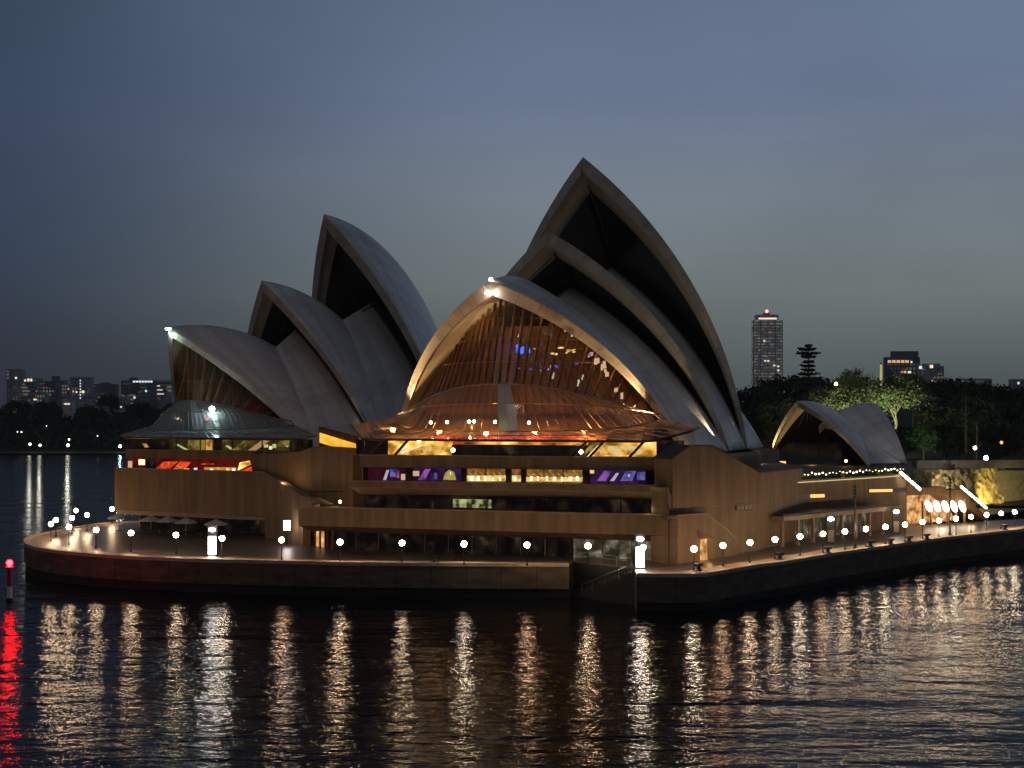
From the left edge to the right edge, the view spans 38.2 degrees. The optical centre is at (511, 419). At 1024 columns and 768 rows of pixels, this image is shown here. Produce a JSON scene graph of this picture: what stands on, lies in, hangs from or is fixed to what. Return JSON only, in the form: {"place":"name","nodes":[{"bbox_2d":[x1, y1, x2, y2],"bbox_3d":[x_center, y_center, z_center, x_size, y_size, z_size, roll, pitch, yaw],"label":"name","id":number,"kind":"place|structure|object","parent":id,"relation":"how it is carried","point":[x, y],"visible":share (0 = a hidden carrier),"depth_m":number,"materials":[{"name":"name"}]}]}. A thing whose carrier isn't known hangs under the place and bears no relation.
{"place":"outdoors","nodes":[
{"label":"outdoors","id":0,"kind":"place"},
{"bbox_2d":[0,453,124,454],"bbox_3d":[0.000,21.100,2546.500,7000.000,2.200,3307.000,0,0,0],"label":"shore","id":1,"kind":"structure","parent":0,"point":[62,453],"depth_m":894.88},
{"bbox_2d":[6,369,25,412],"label":"apartment tower","id":2,"kind":"structure","parent":1,"relation":"on","point":[12,375],"depth_m":1650.00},
{"bbox_2d":[17,378,42,412],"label":"office block","id":3,"kind":"structure","parent":1,"relation":"on","point":[25,386],"depth_m":1500.00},
{"bbox_2d":[39,376,61,405],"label":"apartment block","id":4,"kind":"structure","parent":1,"relation":"on","point":[53,388],"depth_m":1400.00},
{"bbox_2d":[0,452,124,452],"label":"shore lawn","id":5,"kind":"structure","parent":1,"relation":"on","point":[62,452],"depth_m":906.23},
{"bbox_2d":[60,380,72,400],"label":"apartment block","id":6,"kind":"structure","parent":1,"relation":"on","point":[67,390],"depth_m":1550.00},
{"bbox_2d":[70,377,93,405],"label":"apartment tower","id":7,"kind":"structure","parent":1,"relation":"on","point":[82,386],"depth_m":1700.00,"materials":[{"name":"concrete"}]},
{"bbox_2d":[94,383,118,396],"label":"office block","id":8,"kind":"structure","parent":1,"relation":"on","point":[105,388],"depth_m":1500.00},
{"bbox_2d":[121,378,156,409],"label":"hotel building","id":9,"kind":"structure","parent":1,"relation":"on","point":[135,390],"depth_m":1300.00,"materials":[{"name":"concrete"}]},
{"bbox_2d":[150,380,174,409],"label":"office block","id":10,"kind":"structure","parent":1,"relation":"on","point":[165,394],"depth_m":1320.00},
{"bbox_2d":[883,351,919,385],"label":"office tower","id":11,"kind":"structure","parent":1,"relation":"on","point":[901,361],"depth_m":1250.00,"materials":[{"name":"concrete"}]},
{"bbox_2d":[918,364,943,398],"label":"office tower","id":12,"kind":"structure","parent":1,"relation":"on","point":[929,372],"depth_m":1230.00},
{"bbox_2d":[959,379,991,385],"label":"office block","id":13,"kind":"structure","parent":1,"relation":"on","point":[978,381],"depth_m":1300.00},
{"bbox_2d":[1008,379,1023,397],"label":"apartment tower","id":14,"kind":"structure","parent":1,"relation":"on","point":[1016,383],"depth_m":1250.00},
{"bbox_2d":[0,422,128,451],"bbox_3d":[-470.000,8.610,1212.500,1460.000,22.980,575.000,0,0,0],"label":"headland","id":15,"kind":"structure","parent":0,"point":[26,448],"depth_m":945.56,"materials":[{"name":"plant"}]},
{"bbox_2d":[0,399,33,427],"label":"tree","id":16,"kind":"object","parent":15,"relation":"on","point":[23,408],"visible":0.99,"depth_m":981.20,"materials":[{"name":"green plant"}]},
{"bbox_2d":[28,393,48,405],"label":"apartment block","id":17,"kind":"structure","parent":15,"relation":"on","point":[34,398],"depth_m":1200.00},
{"bbox_2d":[31,401,64,431],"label":"tree","id":18,"kind":"object","parent":15,"relation":"on","point":[42,407],"visible":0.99,"depth_m":982.62,"materials":[{"name":"green plant"}]},
{"bbox_2d":[62,401,75,423],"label":"apartment block","id":19,"kind":"structure","parent":15,"relation":"on","point":[69,408],"depth_m":1050.00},
{"bbox_2d":[71,406,102,430],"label":"tree","id":20,"kind":"object","parent":15,"relation":"on","point":[86,411],"visible":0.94,"depth_m":981.54,"materials":[{"name":"green plant"}]},
{"bbox_2d":[0,400,174,449],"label":"headland woodland","id":21,"kind":"object","parent":15,"relation":"on","point":[121,424],"visible":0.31,"depth_m":969.36,"materials":[{"name":"green plant"}]},
{"bbox_2d":[84,394,107,411],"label":"apartment block","id":22,"kind":"structure","parent":15,"relation":"on","point":[90,399],"depth_m":1200.00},
{"bbox_2d":[91,393,123,441],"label":"tree","id":23,"kind":"object","parent":15,"relation":"on","point":[104,400],"visible":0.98,"depth_m":981.89,"materials":[{"name":"green plant"}]},
{"bbox_2d":[108,397,129,415],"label":"apartment block","id":24,"kind":"structure","parent":15,"relation":"on","point":[126,400],"depth_m":1230.00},
{"bbox_2d":[122,401,159,426],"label":"tree","id":25,"kind":"object","parent":15,"relation":"on","point":[139,410],"visible":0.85,"depth_m":982.53,"materials":[{"name":"green plant"}]},
{"bbox_2d":[0,455,1023,767],"bbox_3d":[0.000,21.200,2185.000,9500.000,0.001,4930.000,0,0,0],"label":"water","id":26,"kind":"structure","parent":0,"point":[918,669],"depth_m":123.28,"materials":[{"name":"black liquid"}]},
{"bbox_2d":[4,560,14,600],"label":"navigation beacon","id":27,"kind":"object","parent":26,"relation":"in","point":[9,563],"visible":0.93,"depth_m":173.26,"materials":[{"name":"red metal"}]},
{"bbox_2d":[25,550,1023,610],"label":"quay block","id":28,"kind":"structure","parent":26,"relation":"in","point":[580,573],"depth_m":179.05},
{"bbox_2d":[23,521,568,566],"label":"quay coping","id":29,"kind":"object","parent":28,"relation":"on","point":[28,543],"visible":0.84,"depth_m":179.68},
{"bbox_2d":[430,555,439,561],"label":"mooring bollard","id":30,"kind":"object","parent":29,"relation":"on","point":[434,557],"visible":1,"depth_m":177.29,"materials":[{"name":"black metal"}]},
{"bbox_2d":[24,545,568,588],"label":"seawall facing","id":31,"kind":"object","parent":28,"relation":"on","point":[463,577],"visible":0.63,"depth_m":178.82,"materials":[{"name":"concrete"}]},
{"bbox_2d":[52,510,1023,574],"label":"broadwalk","id":32,"kind":"structure","parent":28,"relation":"on","point":[231,545],"depth_m":201.23,"materials":[{"name":"concrete"}]},
{"bbox_2d":[108,513,129,530],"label":"cafe umbrella","id":33,"kind":"object","parent":32,"relation":"on","point":[118,516],"visible":1,"depth_m":228.47,"materials":[{"name":"fabric"}]},
{"bbox_2d":[139,516,159,533],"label":"cafe umbrella","id":34,"kind":"object","parent":32,"relation":"on","point":[150,519],"visible":0.93,"depth_m":223.29,"materials":[{"name":"grey fabric"}]},
{"bbox_2d":[156,516,178,534],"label":"cafe umbrella","id":35,"kind":"object","parent":32,"relation":"on","point":[167,519],"visible":0.93,"depth_m":221.35,"materials":[{"name":"grey fabric"}]},
{"bbox_2d":[174,518,196,535],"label":"cafe umbrella","id":36,"kind":"object","parent":32,"relation":"on","point":[186,521],"visible":1,"depth_m":218.54,"materials":[{"name":"grey fabric"}]},
{"bbox_2d":[208,525,216,555],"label":"light pylon","id":37,"kind":"object","parent":32,"relation":"on","point":[212,540],"visible":1,"depth_m":186.86,"materials":[{"name":"white metal"}]},
{"bbox_2d":[204,519,227,537],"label":"cafe umbrella","id":38,"kind":"object","parent":32,"relation":"on","point":[217,522],"visible":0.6,"depth_m":214.79,"materials":[{"name":"grey fabric"}]},
{"bbox_2d":[284,521,289,544],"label":"light box","id":39,"kind":"object","parent":32,"relation":"on","point":[286,525],"visible":1,"depth_m":203.50,"materials":[{"name":"white plastic"}]},
{"bbox_2d":[30,522,568,562],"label":"edge paving","id":40,"kind":"structure","parent":32,"relation":"on","point":[43,540],"depth_m":194.93,"materials":[{"name":"stone"}]},
{"bbox_2d":[115,444,911,563],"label":"podium building","id":41,"kind":"structure","parent":32,"relation":"on","point":[674,503],"depth_m":193.63,"materials":[{"name":"brown stone"}]},
{"bbox_2d":[127,458,145,467],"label":"slot window","id":42,"kind":"structure","parent":41,"relation":"in","point":[135,461],"depth_m":231.38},
{"bbox_2d":[146,458,155,467],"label":"slot window","id":43,"kind":"structure","parent":41,"relation":"in","point":[150,462],"depth_m":230.19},
{"bbox_2d":[156,459,199,469],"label":"slot window","id":44,"kind":"structure","parent":41,"relation":"in","point":[195,463],"depth_m":227.29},
{"bbox_2d":[200,459,251,470],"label":"slot window","id":45,"kind":"structure","parent":41,"relation":"in","point":[217,462],"depth_m":224.37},
{"bbox_2d":[120,214,436,451],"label":"theatre hall","id":46,"kind":"structure","parent":41,"relation":"on","point":[335,355],"depth_m":253.82,"materials":[{"name":"tile"}]},
{"bbox_2d":[319,432,355,447],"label":"golden foyer window","id":47,"kind":"structure","parent":46,"relation":"in","point":[325,439],"depth_m":222.03,"materials":[{"name":"gold glass"}]},
{"bbox_2d":[367,467,405,480],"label":"slot window","id":48,"kind":"structure","parent":41,"relation":"in","point":[373,473],"depth_m":197.96,"materials":[{"name":"purple glass"}]},
{"bbox_2d":[412,468,461,480],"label":"slot window","id":49,"kind":"structure","parent":41,"relation":"in","point":[440,472],"depth_m":195.17,"materials":[{"name":"purple glass"}]},
{"bbox_2d":[453,499,490,507],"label":"lit window","id":50,"kind":"structure","parent":41,"relation":"in","point":[462,503],"depth_m":192.22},
{"bbox_2d":[465,469,505,481],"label":"slot window","id":51,"kind":"structure","parent":41,"relation":"in","point":[502,471],"depth_m":192.76,"materials":[{"name":"yellow glass"}]},
{"bbox_2d":[512,469,520,474],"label":"slot window","id":52,"kind":"structure","parent":41,"relation":"in","point":[514,471],"depth_m":191.40,"materials":[{"name":"brown glass"}]},
{"bbox_2d":[527,469,582,482],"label":"slot window","id":53,"kind":"structure","parent":41,"relation":"in","point":[580,472],"depth_m":189.63,"materials":[{"name":"yellow glass"}]},
{"bbox_2d":[350,157,762,456],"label":"concert hall","id":54,"kind":"structure","parent":41,"relation":"on","point":[584,326],"depth_m":220.06,"materials":[{"name":"tile"}]},
{"bbox_2d":[590,470,645,483],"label":"slot window","id":55,"kind":"structure","parent":41,"relation":"in","point":[594,477],"depth_m":186.87,"materials":[{"name":"purple glass"}]},
{"bbox_2d":[700,539,706,560],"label":"lit doorway","id":56,"kind":"structure","parent":41,"relation":"in","point":[703,542],"depth_m":181.34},
{"bbox_2d":[810,494,824,497],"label":"lit window","id":57,"kind":"structure","parent":41,"relation":"in","point":[811,495],"depth_m":216.25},
{"bbox_2d":[771,401,906,465],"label":"restaurant pavilion","id":58,"kind":"structure","parent":41,"relation":"on","point":[809,432],"depth_m":299.55,"materials":[{"name":"tile"}]},
{"bbox_2d":[802,468,899,479],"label":"hedge","id":59,"kind":"object","parent":41,"relation":"on","point":[862,473],"visible":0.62,"depth_m":226.31,"materials":[{"name":"green plant"}]},
{"bbox_2d":[804,468,903,479],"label":"string lights","id":60,"kind":"object","parent":41,"relation":"attached to","point":[853,472],"visible":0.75,"depth_m":226.54,"materials":[{"name":"white glass"}]},
{"bbox_2d":[869,489,892,491],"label":"lit window","id":61,"kind":"structure","parent":41,"relation":"in","point":[870,490],"depth_m":231.66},
{"bbox_2d":[899,471,920,493],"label":"stair light rail","id":62,"kind":"object","parent":41,"relation":"on","point":[916,487],"visible":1,"depth_m":235.91,"materials":[{"name":"glass"}]},
{"bbox_2d":[574,551,630,564],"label":"railing","id":63,"kind":"object","parent":32,"relation":"on","point":[601,558],"visible":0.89,"depth_m":177.11,"materials":[{"name":"grey metal"}]},
{"bbox_2d":[635,534,644,568],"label":"light pylon","id":64,"kind":"object","parent":32,"relation":"on","point":[639,553],"visible":1,"depth_m":171.10,"materials":[{"name":"white metal"}]},
{"bbox_2d":[637,526,1023,572],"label":"edge paving","id":65,"kind":"structure","parent":32,"relation":"on","point":[784,557],"depth_m":187.74,"materials":[{"name":"stone"}]},
{"bbox_2d":[691,546,696,569],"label":"globe lamp","id":66,"kind":"object","parent":65,"relation":"on","point":[693,549],"visible":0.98,"depth_m":169.11,"materials":[{"name":"white glass"}]},
{"bbox_2d":[853,484,856,548],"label":"flagpole","id":67,"kind":"object","parent":65,"relation":"on","point":[854,497],"visible":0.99,"depth_m":198.02,"materials":[{"name":"black metal"}]},
{"bbox_2d":[948,477,951,535],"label":"flagpole","id":68,"kind":"object","parent":65,"relation":"on","point":[949,488],"visible":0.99,"depth_m":220.33,"materials":[{"name":"black metal"}]},
{"bbox_2d":[826,515,834,544],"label":"light pylon","id":69,"kind":"object","parent":32,"relation":"on","point":[830,529],"visible":1,"depth_m":204.22,"materials":[{"name":"black metal"}]},
{"bbox_2d":[892,508,899,534],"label":"light pylon","id":70,"kind":"object","parent":32,"relation":"on","point":[895,521],"visible":1,"depth_m":222.07,"materials":[{"name":"black metal"}]},
{"bbox_2d":[907,476,987,525],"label":"staircase","id":71,"kind":"structure","parent":32,"relation":"on","point":[930,504],"depth_m":246.51,"materials":[{"name":"brown stone"}]},
{"bbox_2d":[960,486,987,511],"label":"stair light rail","id":72,"kind":"object","parent":32,"relation":"on","point":[971,496],"visible":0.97,"depth_m":258.66,"materials":[{"name":"glass"}]},
{"bbox_2d":[996,470,1023,501],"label":"retaining wall","id":73,"kind":"structure","parent":32,"relation":"on","point":[1010,484],"depth_m":301.23,"materials":[{"name":"yellow stone"}]},
{"bbox_2d":[574,564,634,604],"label":"landing steps","id":74,"kind":"structure","parent":28,"relation":"on","point":[617,588],"depth_m":172.13,"materials":[{"name":"grey concrete"}]},
{"bbox_2d":[637,532,1023,602],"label":"seawall facing","id":75,"kind":"object","parent":28,"relation":"on","point":[686,590],"visible":1,"depth_m":184.68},
{"bbox_2d":[637,528,1023,577],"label":"quay coping","id":76,"kind":"object","parent":28,"relation":"on","point":[759,565],"visible":1,"depth_m":185.18,"materials":[{"name":"concrete"}]},
{"bbox_2d":[694,563,702,570],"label":"mooring bollard","id":77,"kind":"object","parent":76,"relation":"on","point":[698,567],"visible":1,"depth_m":167.33,"materials":[{"name":"black metal"}]},
{"bbox_2d":[911,468,1005,504],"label":"cliff face","id":78,"kind":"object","parent":28,"relation":"on","point":[979,484],"visible":0.54,"depth_m":295.10},
{"bbox_2d":[916,460,1023,468],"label":"garden wall","id":79,"kind":"structure","parent":78,"relation":"on","point":[928,464],"depth_m":294.38,"materials":[{"name":"grey stone"}]},
{"bbox_2d":[0,0,1023,408],"label":"sky","id":80,"kind":"structure","parent":0,"point":[850,173],"materials":[{"name":"blue"}]},
{"bbox_2d":[751,310,782,386],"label":"residential tower","id":81,"kind":"structure","parent":0,"point":[766,340],"depth_m":1699.62,"materials":[{"name":"concrete"}]},
{"bbox_2d":[742,399,1023,502],"bbox_3d":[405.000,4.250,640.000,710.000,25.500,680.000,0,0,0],"label":"garden hill","id":82,"kind":"structure","parent":0,"point":[904,417],"depth_m":375.07,"materials":[{"name":"plant"}]},
{"bbox_2d":[736,386,767,410],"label":"tree","id":83,"kind":"object","parent":82,"relation":"on","point":[753,397],"visible":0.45,"depth_m":418.73,"materials":[{"name":"green plant"}]},
{"bbox_2d":[741,409,773,441],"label":"tree","id":84,"kind":"object","parent":82,"relation":"on","point":[762,421],"visible":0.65,"depth_m":368.86,"materials":[{"name":"green plant"}]},
{"bbox_2d":[745,384,781,446],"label":"tree","id":85,"kind":"object","parent":82,"relation":"on","point":[772,394],"visible":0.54,"depth_m":437.94,"materials":[{"name":"green plant"}]},
{"bbox_2d":[746,398,790,448],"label":"tree","id":86,"kind":"object","parent":82,"relation":"on","point":[776,413],"visible":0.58,"depth_m":377.23,"materials":[{"name":"green plant"}]},
{"bbox_2d":[753,374,807,403],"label":"tree","id":87,"kind":"object","parent":82,"relation":"on","point":[777,382],"visible":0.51,"depth_m":448.59,"materials":[{"name":"green plant"}]},
{"bbox_2d":[774,396,807,431],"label":"tree","id":88,"kind":"object","parent":82,"relation":"on","point":[792,401],"visible":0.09,"depth_m":383.15,"materials":[{"name":"green plant"}]},
{"bbox_2d":[782,374,814,400],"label":"tree","id":89,"kind":"object","parent":82,"relation":"on","point":[796,380],"visible":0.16,"depth_m":451.93,"materials":[{"name":"green plant"}]},
{"bbox_2d":[788,344,825,399],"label":"norfolk pine","id":90,"kind":"object","parent":82,"relation":"on","point":[808,355],"visible":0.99,"depth_m":429.03,"materials":[{"name":"green plant"}]},
{"bbox_2d":[803,378,838,399],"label":"tree","id":91,"kind":"object","parent":82,"relation":"on","point":[829,385],"visible":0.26,"depth_m":446.96,"materials":[{"name":"green plant"}]},
{"bbox_2d":[805,382,881,412],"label":"tree","id":92,"kind":"object","parent":82,"relation":"on","point":[839,399],"visible":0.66,"depth_m":348.93,"materials":[{"name":"green plant"}]},
{"bbox_2d":[832,367,875,389],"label":"tree","id":93,"kind":"object","parent":82,"relation":"on","point":[855,379],"visible":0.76,"depth_m":383.05,"materials":[{"name":"green plant"}]},
{"bbox_2d":[864,369,929,428],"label":"tree","id":94,"kind":"object","parent":82,"relation":"on","point":[895,396],"visible":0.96,"depth_m":355.21,"materials":[{"name":"green plant"}]},
{"bbox_2d":[894,425,919,458],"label":"tree","id":95,"kind":"object","parent":82,"relation":"on","point":[901,434],"visible":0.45,"depth_m":344.16,"materials":[{"name":"green plant"}]},
{"bbox_2d":[896,371,931,426],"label":"tree","id":96,"kind":"object","parent":82,"relation":"on","point":[921,380],"visible":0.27,"depth_m":391.31,"materials":[{"name":"green plant"}]},
{"bbox_2d":[905,423,941,459],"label":"tree","id":97,"kind":"object","parent":82,"relation":"on","point":[915,435],"visible":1,"depth_m":317.65,"materials":[{"name":"green plant"}]},
{"bbox_2d":[918,379,953,420],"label":"tree","id":98,"kind":"object","parent":82,"relation":"on","point":[939,389],"visible":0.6,"depth_m":427.81,"materials":[{"name":"green plant"}]},
{"bbox_2d":[913,400,959,452],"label":"tree","id":99,"kind":"object","parent":82,"relation":"on","point":[929,413],"visible":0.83,"depth_m":368.63,"materials":[{"name":"green plant"}]},
{"bbox_2d":[929,377,962,415],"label":"tree","id":100,"kind":"object","parent":82,"relation":"on","point":[949,380],"visible":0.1,"depth_m":438.31,"materials":[{"name":"green plant"}]},
{"bbox_2d":[926,421,967,459],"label":"tree","id":101,"kind":"object","parent":82,"relation":"on","point":[937,428],"visible":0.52,"depth_m":334.22,"materials":[{"name":"green plant"}]},
{"bbox_2d":[933,399,974,431],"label":"tree","id":102,"kind":"object","parent":82,"relation":"on","point":[956,403],"visible":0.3,"depth_m":372.93,"materials":[{"name":"green plant"}]},
{"bbox_2d":[937,426,981,459],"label":"tree","id":103,"kind":"object","parent":82,"relation":"on","point":[956,437],"visible":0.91,"depth_m":329.26,"materials":[{"name":"green plant"}]},
{"bbox_2d":[951,393,980,452],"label":"palm tree","id":104,"kind":"object","parent":82,"relation":"on","point":[968,397],"visible":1,"depth_m":321.84,"materials":[{"name":"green plant"}]},
{"bbox_2d":[942,378,996,404],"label":"tree","id":105,"kind":"object","parent":82,"relation":"on","point":[972,388],"visible":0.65,"depth_m":426.94,"materials":[{"name":"green plant"}]},
{"bbox_2d":[962,416,992,459],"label":"palm tree","id":106,"kind":"object","parent":82,"relation":"on","point":[976,419],"visible":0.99,"depth_m":317.79,"materials":[{"name":"green plant"}]},
{"bbox_2d":[952,397,1012,452],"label":"tree","id":107,"kind":"object","parent":82,"relation":"on","point":[984,411],"visible":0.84,"depth_m":367.67,"materials":[{"name":"green plant"}]},
{"bbox_2d":[970,425,1010,459],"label":"tree","id":108,"kind":"object","parent":82,"relation":"on","point":[987,432],"visible":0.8,"depth_m":335.88,"materials":[{"name":"green plant"}]},
{"bbox_2d":[981,384,1022,405],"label":"tree","id":109,"kind":"object","parent":82,"relation":"on","point":[1004,397],"visible":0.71,"depth_m":426.98,"materials":[{"name":"green plant"}]},
{"bbox_2d":[1007,387,1023,404],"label":"tree","id":110,"kind":"object","parent":82,"relation":"on","point":[1021,390],"visible":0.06,"depth_m":438.07,"materials":[{"name":"green plant"}]},
{"bbox_2d":[907,507,1023,525],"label":"forecourt paving","id":111,"kind":"structure","parent":0,"point":[994,510],"depth_m":277.89,"materials":[{"name":"stone"}]},
{"bbox_2d":[976,503,1023,506],"bbox_3d":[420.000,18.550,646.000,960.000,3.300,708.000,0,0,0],"label":"garden ground","id":112,"kind":"structure","parent":0,"point":[1008,505],"depth_m":293.44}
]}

